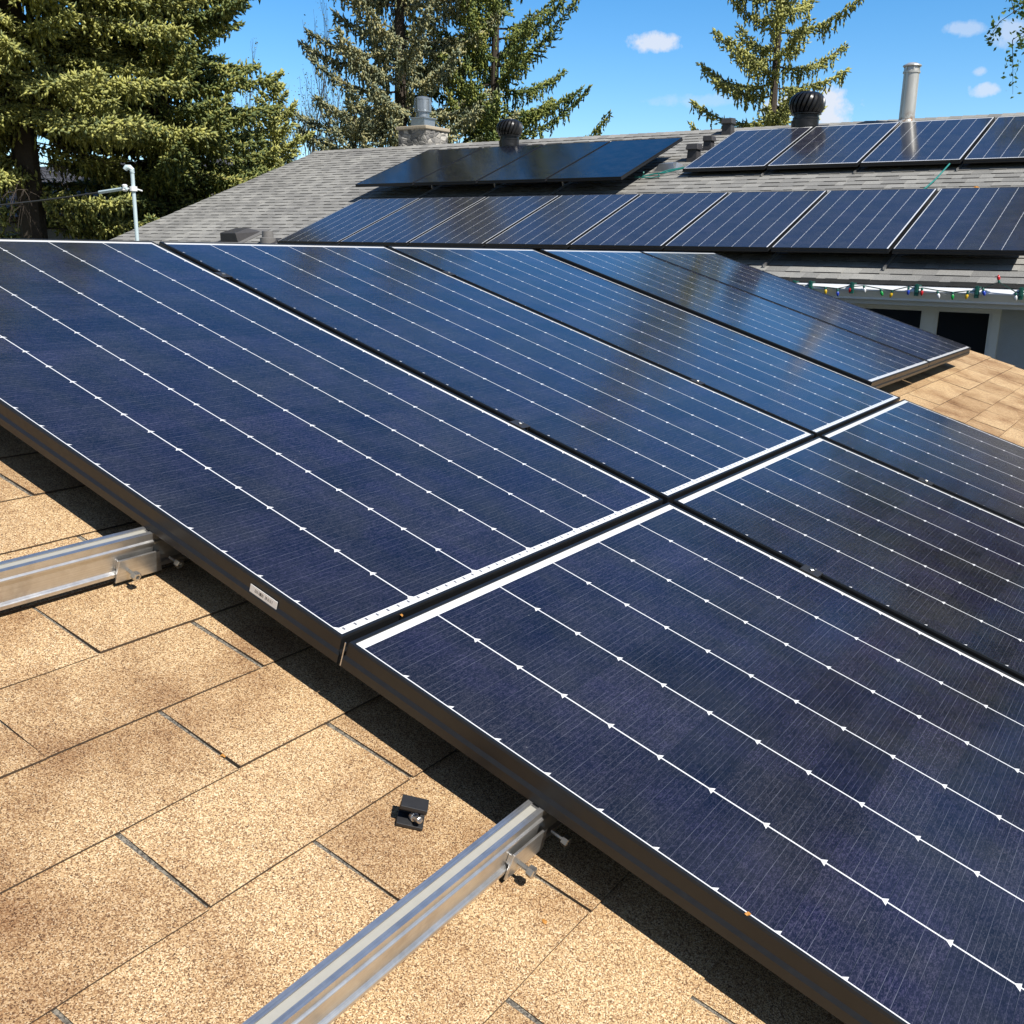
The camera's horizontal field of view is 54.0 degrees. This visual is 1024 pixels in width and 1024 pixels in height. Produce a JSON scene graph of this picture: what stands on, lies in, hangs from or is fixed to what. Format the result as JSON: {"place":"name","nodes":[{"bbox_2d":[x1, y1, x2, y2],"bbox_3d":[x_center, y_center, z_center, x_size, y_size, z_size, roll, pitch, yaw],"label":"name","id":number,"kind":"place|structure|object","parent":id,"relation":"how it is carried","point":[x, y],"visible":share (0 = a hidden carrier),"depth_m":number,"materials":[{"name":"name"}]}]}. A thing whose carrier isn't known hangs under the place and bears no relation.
{"place":"outdoors","nodes":[
{"label":"outdoors","id":0,"kind":"place"},
{"bbox_2d":[0,156,257,239],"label":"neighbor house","id":1,"kind":"structure","parent":0,"point":[51,235],"depth_m":24.06,"materials":[{"name":"grey"}]},
{"bbox_2d":[7,0,1023,218],"label":"sky","id":2,"kind":"structure","parent":0,"point":[639,57],"materials":[{"name":"blue"}]},
{"label":"ground","id":3,"kind":"structure","parent":0,"visible":0},
{"bbox_2d":[0,0,234,239],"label":"spruce tree","id":4,"kind":"object","parent":3,"relation":"on","point":[52,101],"visible":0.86,"depth_m":17.12,"materials":[{"name":"green plant"}]},
{"bbox_2d":[26,0,286,239],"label":"spruce tree","id":5,"kind":"object","parent":3,"relation":"on","point":[178,165],"visible":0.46,"depth_m":18.84,"materials":[{"name":"green plant"}]},
{"bbox_2d":[231,40,310,160],"bbox_3d":[-8.699,-10.185,32.957,3.750,9.866,6.141,2,15,3],"label":"birch tree","id":6,"kind":"object","parent":3,"relation":"on","point":[257,93],"visible":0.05,"depth_m":32.47,"materials":[{"name":"plant"}]},
{"bbox_2d":[232,68,316,178],"bbox_3d":[-5.217,-6.128,22.721,4.224,7.257,4.270,11,17,33],"label":"spruce tree","id":7,"kind":"object","parent":3,"relation":"on","point":[277,136],"visible":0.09,"depth_m":21.75,"materials":[{"name":"green plant"}]},
{"bbox_2d":[232,0,358,160],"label":"birch tree","id":8,"kind":"object","parent":3,"relation":"on","point":[322,89],"visible":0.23,"depth_m":31.22,"materials":[{"name":"plant"}]},
{"bbox_2d":[314,84,387,149],"bbox_3d":[-3.446,-6.194,23.560,3.936,7.025,4.190,11,17,33],"label":"spruce tree","id":9,"kind":"object","parent":3,"relation":"on","point":[361,130],"visible":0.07,"depth_m":22.55,"materials":[{"name":"green plant"}]},
{"bbox_2d":[275,0,520,164],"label":"spruce tree","id":10,"kind":"object","parent":3,"relation":"on","point":[400,60],"visible":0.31,"depth_m":23.32,"materials":[{"name":"green plant"}]},
{"bbox_2d":[377,0,612,146],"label":"spruce tree","id":11,"kind":"object","parent":3,"relation":"on","point":[515,54],"visible":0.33,"depth_m":24.49,"materials":[{"name":"green plant"}]},
{"bbox_2d":[0,350,1023,1023],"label":"roof","id":12,"kind":"structure","parent":3,"relation":"on","point":[162,860],"depth_m":1.20,"materials":[{"name":"beige"}]},
{"bbox_2d":[0,526,186,610],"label":"mounting rail","id":13,"kind":"object","parent":12,"relation":"on","point":[135,554],"visible":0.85,"depth_m":1.49,"materials":[{"name":"metal"}]},
{"bbox_2d":[0,238,662,662],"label":"solar panel","id":14,"kind":"object","parent":13,"relation":"on","point":[324,490],"visible":0.9,"depth_m":1.94,"materials":[{"name":"blue glass"}]},
{"bbox_2d":[214,272,231,279],"bbox_3d":[-0.823,-0.658,2.857,0.040,0.042,0.035,29,26,26],"label":"clamp","id":15,"kind":"object","parent":14,"relation":"attached to","point":[224,275],"visible":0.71,"depth_m":2.85,"materials":[{"name":"grey metal"}]},
{"bbox_2d":[159,241,813,504],"bbox_3d":[-0.076,-0.502,3.017,1.785,0.040,1.012,29,27,26],"label":"solar panel","id":16,"kind":"object","parent":13,"relation":"on","point":[666,436],"visible":0.77,"depth_m":2.88,"materials":[{"name":"blue glass"}]},
{"bbox_2d":[442,271,455,276],"bbox_3d":[-0.235,-0.859,3.682,0.040,0.042,0.035,29,26,26],"label":"clamp","id":17,"kind":"object","parent":16,"relation":"attached to","point":[449,273],"visible":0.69,"depth_m":3.67,"materials":[{"name":"metal"}]},
{"bbox_2d":[510,420,530,430],"bbox_3d":[0.015,-0.194,2.387,0.040,0.042,0.035,29,27,26],"label":"clamp","id":18,"kind":"object","parent":13,"relation":"attached to","point":[520,424],"visible":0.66,"depth_m":2.38,"materials":[{"name":"metal"}]},
{"bbox_2d":[388,246,899,438],"bbox_3d":[0.503,-0.708,3.846,1.785,0.040,1.012,29,27,26],"label":"solar panel","id":19,"kind":"object","parent":13,"relation":"attached to","point":[816,400],"visible":0.77,"depth_m":3.74,"materials":[{"name":"blue glass"}]},
{"bbox_2d":[691,379,704,385],"bbox_3d":[0.589,-0.402,3.219,0.040,0.042,0.035,29,27,26],"label":"clamp","id":20,"kind":"object","parent":13,"relation":"attached to","point":[698,382],"visible":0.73,"depth_m":3.21,"materials":[{"name":"metal"}]},
{"bbox_2d":[242,799,571,1023],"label":"mounting rail","id":21,"kind":"object","parent":12,"relation":"on","point":[337,983],"visible":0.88,"depth_m":1.05,"materials":[{"name":"metal"}]},
{"bbox_2d":[340,502,1023,1023],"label":"solar panel","id":22,"kind":"object","parent":21,"relation":"on","point":[716,728],"visible":1,"depth_m":1.39,"materials":[{"name":"glass"}]},
{"bbox_2d":[800,564,822,577],"bbox_3d":[0.606,0.134,2.055,0.040,0.042,0.035,29,26,26],"label":"clamp","id":23,"kind":"object","parent":21,"relation":"attached to","point":[811,571],"visible":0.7,"depth_m":2.04,"materials":[{"name":"metal"}]},
{"bbox_2d":[672,437,1023,680],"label":"solar panel","id":24,"kind":"object","parent":21,"relation":"on","point":[946,567],"visible":0.87,"depth_m":2.32,"materials":[{"name":"blue glass"}]},
{"bbox_2d":[821,399,1023,525],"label":"solar panel","id":25,"kind":"object","parent":21,"relation":"on","point":[970,464],"visible":0.83,"depth_m":3.21,"materials":[{"name":"blue glass"}]},
{"bbox_2d":[918,477,933,485],"bbox_3d":[1.181,-0.073,2.887,0.040,0.042,0.035,29,27,26],"label":"clamp","id":26,"kind":"object","parent":21,"relation":"on","point":[925,481],"visible":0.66,"depth_m":2.88,"materials":[{"name":"metal"}]},
{"bbox_2d":[396,794,428,830],"bbox_3d":[-0.125,0.378,1.259,0.034,0.029,0.030,15,24,-5],"label":"end clamp","id":27,"kind":"object","parent":12,"relation":"on","point":[412,811],"visible":1,"depth_m":1.26,"materials":[{"name":"black metal"}]},
{"bbox_2d":[540,249,929,388],"bbox_3d":[1.041,-0.941,4.685,1.630,0.040,0.995,29,27,26],"label":"solar panel","id":28,"kind":"object","parent":12,"relation":"on","point":[845,352],"visible":0.85,"depth_m":4.58,"materials":[{"name":"blue glass"}]},
{"bbox_2d":[640,251,970,369],"bbox_3d":[1.605,-1.142,5.496,1.630,0.040,0.995,29,27,26],"label":"solar panel","id":29,"kind":"object","parent":12,"relation":"on","point":[934,350],"visible":0.87,"depth_m":5.43,"materials":[{"name":"blue glass"}]},
{"bbox_2d":[110,96,1023,369],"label":"house","id":30,"kind":"structure","parent":3,"relation":"on","point":[296,196],"depth_m":11.08,"materials":[{"name":"grey"}]},
{"bbox_2d":[122,165,142,240],"bbox_3d":[-5.030,-3.896,13.441,0.280,1.413,0.280,11,17,33],"label":"service mast","id":31,"kind":"object","parent":30,"relation":"attached to","point":[132,187],"visible":0.69,"depth_m":13.34,"materials":[{"name":"white metal"}]},
{"bbox_2d":[0,192,97,205],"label":"service wire","id":32,"kind":"object","parent":31,"relation":"attached to","point":[50,199],"visible":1,"depth_m":14.07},
{"bbox_2d":[98,187,127,193],"bbox_3d":[-5.340,-4.303,13.444,0.548,0.088,0.044,9,17,29],"label":"wire sleeve","id":33,"kind":"object","parent":32,"relation":"attached to","point":[111,190],"visible":1,"depth_m":13.43,"materials":[{"name":"white plastic"}]},
{"bbox_2d":[216,228,270,242],"bbox_3d":[-3.568,-3.654,13.145,0.540,0.119,0.610,11,38,33],"label":"slant vent","id":34,"kind":"object","parent":30,"relation":"on","point":[238,235],"visible":0.94,"depth_m":13.04,"materials":[{"name":"grey metal"}]},
{"bbox_2d":[258,231,280,243],"bbox_3d":[-3.074,-3.432,12.670,0.360,0.211,0.338,11,17,33],"label":"vent stack","id":35,"kind":"object","parent":30,"relation":"on","point":[267,237],"visible":0.79,"depth_m":12.59,"materials":[{"name":"grey metal"}]},
{"bbox_2d":[416,185,442,197],"bbox_3d":[-0.881,-4.506,13.643,0.016,0.075,1.700,11,38,33],"label":"roof rail","id":36,"kind":"object","parent":30,"relation":"on","point":[429,191],"visible":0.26,"depth_m":13.38,"materials":[{"name":"metal"}]},
{"bbox_2d":[355,148,481,186],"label":"solar panel","id":37,"kind":"object","parent":36,"relation":"attached to","point":[410,171],"visible":0.94,"depth_m":13.77,"materials":[{"name":"black glass"}]},
{"bbox_2d":[414,144,543,185],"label":"solar panel","id":38,"kind":"object","parent":30,"relation":"attached to","point":[474,167],"visible":0.94,"depth_m":13.22,"materials":[{"name":"black glass"}]},
{"bbox_2d":[478,183,505,196],"bbox_3d":[-0.037,-4.348,13.093,0.016,0.075,1.700,11,38,33],"label":"roof rail","id":39,"kind":"object","parent":30,"relation":"on","point":[491,190],"visible":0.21,"depth_m":12.84,"materials":[{"name":"metal"}]},
{"bbox_2d":[496,118,527,146],"bbox_3d":[-0.035,-5.373,14.530,0.403,0.586,0.383,11,17,33],"label":"turbine vent","id":40,"kind":"object","parent":30,"relation":"on","point":[509,131],"visible":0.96,"depth_m":14.39,"materials":[{"name":"black metal"}]},
{"bbox_2d":[478,141,609,183],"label":"solar panel","id":41,"kind":"object","parent":30,"relation":"attached to","point":[543,163],"visible":0.94,"depth_m":12.67,"materials":[{"name":"black glass"}]},
{"bbox_2d":[548,181,573,194],"bbox_3d":[0.807,-4.191,12.542,0.016,0.075,1.700,11,38,33],"label":"roof rail","id":42,"kind":"object","parent":30,"relation":"on","point":[561,187],"visible":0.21,"depth_m":12.29,"materials":[{"name":"metal"}]},
{"bbox_2d":[547,137,682,181],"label":"solar panel","id":43,"kind":"object","parent":30,"relation":"attached to","point":[617,160],"visible":1,"depth_m":12.11,"materials":[{"name":"blue glass"}]},
{"bbox_2d":[634,166,685,178],"bbox_3d":[1.798,-4.041,11.946,0.670,0.157,0.133,1,15,-1],"label":"teal cable","id":44,"kind":"object","parent":30,"relation":"on","point":[658,174],"visible":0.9,"depth_m":11.96,"materials":[{"name":"teal plastic"}]},
{"bbox_2d":[642,167,683,176],"bbox_3d":[1.911,-4.085,11.943,0.726,0.204,0.116,2,15,6],"label":"teal cable","id":45,"kind":"object","parent":30,"relation":"on","point":[643,175],"visible":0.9,"depth_m":11.93,"materials":[{"name":"teal plastic"}]},
{"bbox_2d":[650,162,686,172],"bbox_3d":[1.896,-4.207,12.192,0.360,0.084,0.330,11,38,33],"label":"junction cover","id":46,"kind":"object","parent":30,"relation":"on","point":[661,167],"visible":0.89,"depth_m":12.14,"materials":[{"name":"silver metal"}]},
{"bbox_2d":[685,143,701,161],"bbox_3d":[2.226,-4.377,12.316,0.162,0.266,0.154,11,17,33],"label":"box vent","id":47,"kind":"object","parent":30,"relation":"on","point":[694,151],"visible":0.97,"depth_m":12.26,"materials":[{"name":"grey metal"}]},
{"bbox_2d":[702,136,715,150],"bbox_3d":[2.482,-4.614,12.648,0.132,0.227,0.138,11,17,33],"label":"box vent","id":48,"kind":"object","parent":30,"relation":"on","point":[708,142],"visible":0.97,"depth_m":12.60,"materials":[{"name":"grey metal"}]},
{"bbox_2d":[721,118,735,134],"bbox_3d":[2.829,-5.024,13.166,0.158,0.260,0.150,11,17,33],"label":"box vent","id":49,"kind":"object","parent":30,"relation":"on","point":[728,126],"visible":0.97,"depth_m":13.12,"materials":[{"name":"grey metal"}]},
{"bbox_2d":[763,252,779,266],"bbox_3d":[2.644,-2.612,9.323,0.016,0.075,1.700,11,38,33],"label":"roof rail","id":50,"kind":"object","parent":30,"relation":"on","point":[770,259],"visible":0.12,"depth_m":8.87,"materials":[{"name":"metal"}]},
{"bbox_2d":[664,190,826,251],"bbox_3d":[2.243,-2.780,9.551,0.997,0.041,1.600,11,38,33],"label":"solar panel","id":51,"kind":"object","parent":50,"relation":"attached to","point":[764,221],"visible":0.97,"depth_m":9.45,"materials":[{"name":"blue glass"}]},
{"bbox_2d":[789,91,828,127],"bbox_3d":[3.634,-4.851,12.431,0.456,0.663,0.433,11,17,33],"label":"turbine vent","id":52,"kind":"object","parent":30,"relation":"on","point":[806,108],"visible":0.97,"depth_m":12.28,"materials":[{"name":"black metal"}]},
{"bbox_2d":[883,254,896,269],"bbox_3d":[3.488,-2.455,8.773,0.016,0.075,1.700,11,38,33],"label":"roof rail","id":53,"kind":"object","parent":30,"relation":"on","point":[885,266],"visible":0.12,"depth_m":8.31,"materials":[{"name":"metal"}]},
{"bbox_2d":[771,188,937,253],"bbox_3d":[3.087,-2.622,9.000,0.997,0.041,1.600,11,38,33],"label":"solar panel","id":54,"kind":"object","parent":53,"relation":"attached to","point":[878,221],"visible":1,"depth_m":8.89,"materials":[{"name":"blue glass"}]},
{"bbox_2d":[792,275,1023,300],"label":"string lights","id":55,"kind":"object","parent":30,"relation":"attached to","point":[917,288],"visible":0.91,"depth_m":7.81,"materials":[{"name":"multicoloured plastic"}]},
{"bbox_2d":[897,62,921,123],"bbox_3d":[4.699,-4.922,11.894,0.350,0.735,0.350,11,17,33],"label":"flue pipe","id":56,"kind":"object","parent":30,"relation":"on","point":[911,72],"visible":0.8,"depth_m":11.82,"materials":[{"name":"silver metal"}]},
{"bbox_2d":[852,303,1001,358],"bbox_3d":[3.155,-1.321,8.715,1.890,1.015,0.095,11,17,33],"label":"window","id":57,"kind":"structure","parent":30,"relation":"in","point":[975,328],"depth_m":8.28,"materials":[{"name":"black glass"}]},
{"bbox_2d":[923,163,949,188],"bbox_3d":[4.048,-3.233,9.796,0.061,0.385,0.995,14,20,41],"label":"teal cable","id":58,"kind":"object","parent":30,"relation":"attached to","point":[943,170],"visible":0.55,"depth_m":9.89,"materials":[{"name":"teal plastic"}]},
{"bbox_2d":[892,187,1023,255],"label":"solar panel","id":59,"kind":"object","parent":30,"relation":"attached to","point":[972,221],"visible":1,"depth_m":8.34,"materials":[{"name":"blue glass"}]},
{"bbox_2d":[687,0,863,130],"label":"spruce tree","id":60,"kind":"object","parent":3,"relation":"on","point":[774,113],"visible":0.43,"depth_m":21.50,"materials":[{"name":"green plant"}]},
{"bbox_2d":[984,0,1023,97],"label":"leafy tree","id":61,"kind":"object","parent":3,"relation":"on","point":[1018,34],"visible":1,"depth_m":12.51,"materials":[{"name":"green plant"}]},
{"bbox_3d":[-1.576,-3.400,12.077,0.016,0.075,1.700,11,38,33],"label":"roof rail","id":62,"kind":"object","parent":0,"visible":0},
{"bbox_2d":[277,198,419,244],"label":"solar panel","id":63,"kind":"object","parent":62,"relation":"attached to","point":[336,227],"visible":0.89,"depth_m":12.22,"materials":[{"name":"blue glass"}]},
{"bbox_3d":[-0.732,-3.243,11.526,0.016,0.075,1.700,11,38,33],"label":"roof rail","id":64,"kind":"object","parent":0,"visible":0},
{"bbox_2d":[340,197,486,245],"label":"solar panel","id":65,"kind":"object","parent":64,"relation":"attached to","point":[405,226],"visible":0.9,"depth_m":11.66,"materials":[{"name":"blue glass"}]},
{"bbox_3d":[0.112,-3.085,10.975,0.016,0.075,1.700,11,38,33],"label":"roof rail","id":66,"kind":"object","parent":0,"visible":0},
{"bbox_2d":[409,195,559,246],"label":"solar panel","id":67,"kind":"object","parent":66,"relation":"attached to","point":[482,222],"visible":0.92,"depth_m":11.11,"materials":[{"name":"blue glass"}]},
{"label":"roof rail","id":68,"kind":"object","parent":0,"visible":0},
{"bbox_2d":[485,194,639,248],"bbox_3d":[0.555,-3.095,10.652,0.997,0.041,1.600,11,38,33],"label":"solar panel","id":69,"kind":"object","parent":68,"relation":"attached to","point":[563,221],"visible":0.94,"depth_m":10.55,"materials":[{"name":"blue glass"}]},
{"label":"roof rail","id":70,"kind":"object","parent":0,"visible":0},
{"bbox_2d":[569,192,728,249],"bbox_3d":[1.399,-2.938,10.102,0.997,0.041,1.600,11,38,33],"label":"solar panel","id":71,"kind":"object","parent":70,"relation":"attached to","point":[657,221],"visible":0.97,"depth_m":10.00,"materials":[{"name":"blue glass"}]},
{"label":"roof rail","id":72,"kind":"object","parent":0,"visible":0},
{"bbox_2d":[682,126,812,171],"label":"solar panel","id":73,"kind":"object","parent":72,"relation":"attached to","point":[756,149],"visible":0.96,"depth_m":11.89,"materials":[{"name":"blue glass"}]},
{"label":"roof rail","id":74,"kind":"object","parent":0,"visible":0},
{"bbox_2d":[767,122,899,169],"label":"solar panel","id":75,"kind":"object","parent":74,"relation":"attached to","point":[848,145],"visible":0.97,"depth_m":11.34,"materials":[{"name":"blue glass"}]},
{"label":"roof rail","id":76,"kind":"object","parent":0,"visible":0},
{"bbox_2d":[860,117,994,166],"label":"solar panel","id":77,"kind":"object","parent":76,"relation":"attached to","point":[942,141],"visible":0.99,"depth_m":10.79,"materials":[{"name":"blue glass"}]},
{"bbox_2d":[963,115,1023,163],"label":"solar panel","id":78,"kind":"object","parent":76,"relation":"attached to","point":[1001,139],"visible":1,"depth_m":10.29,"materials":[{"name":"blue glass"}]}
]}

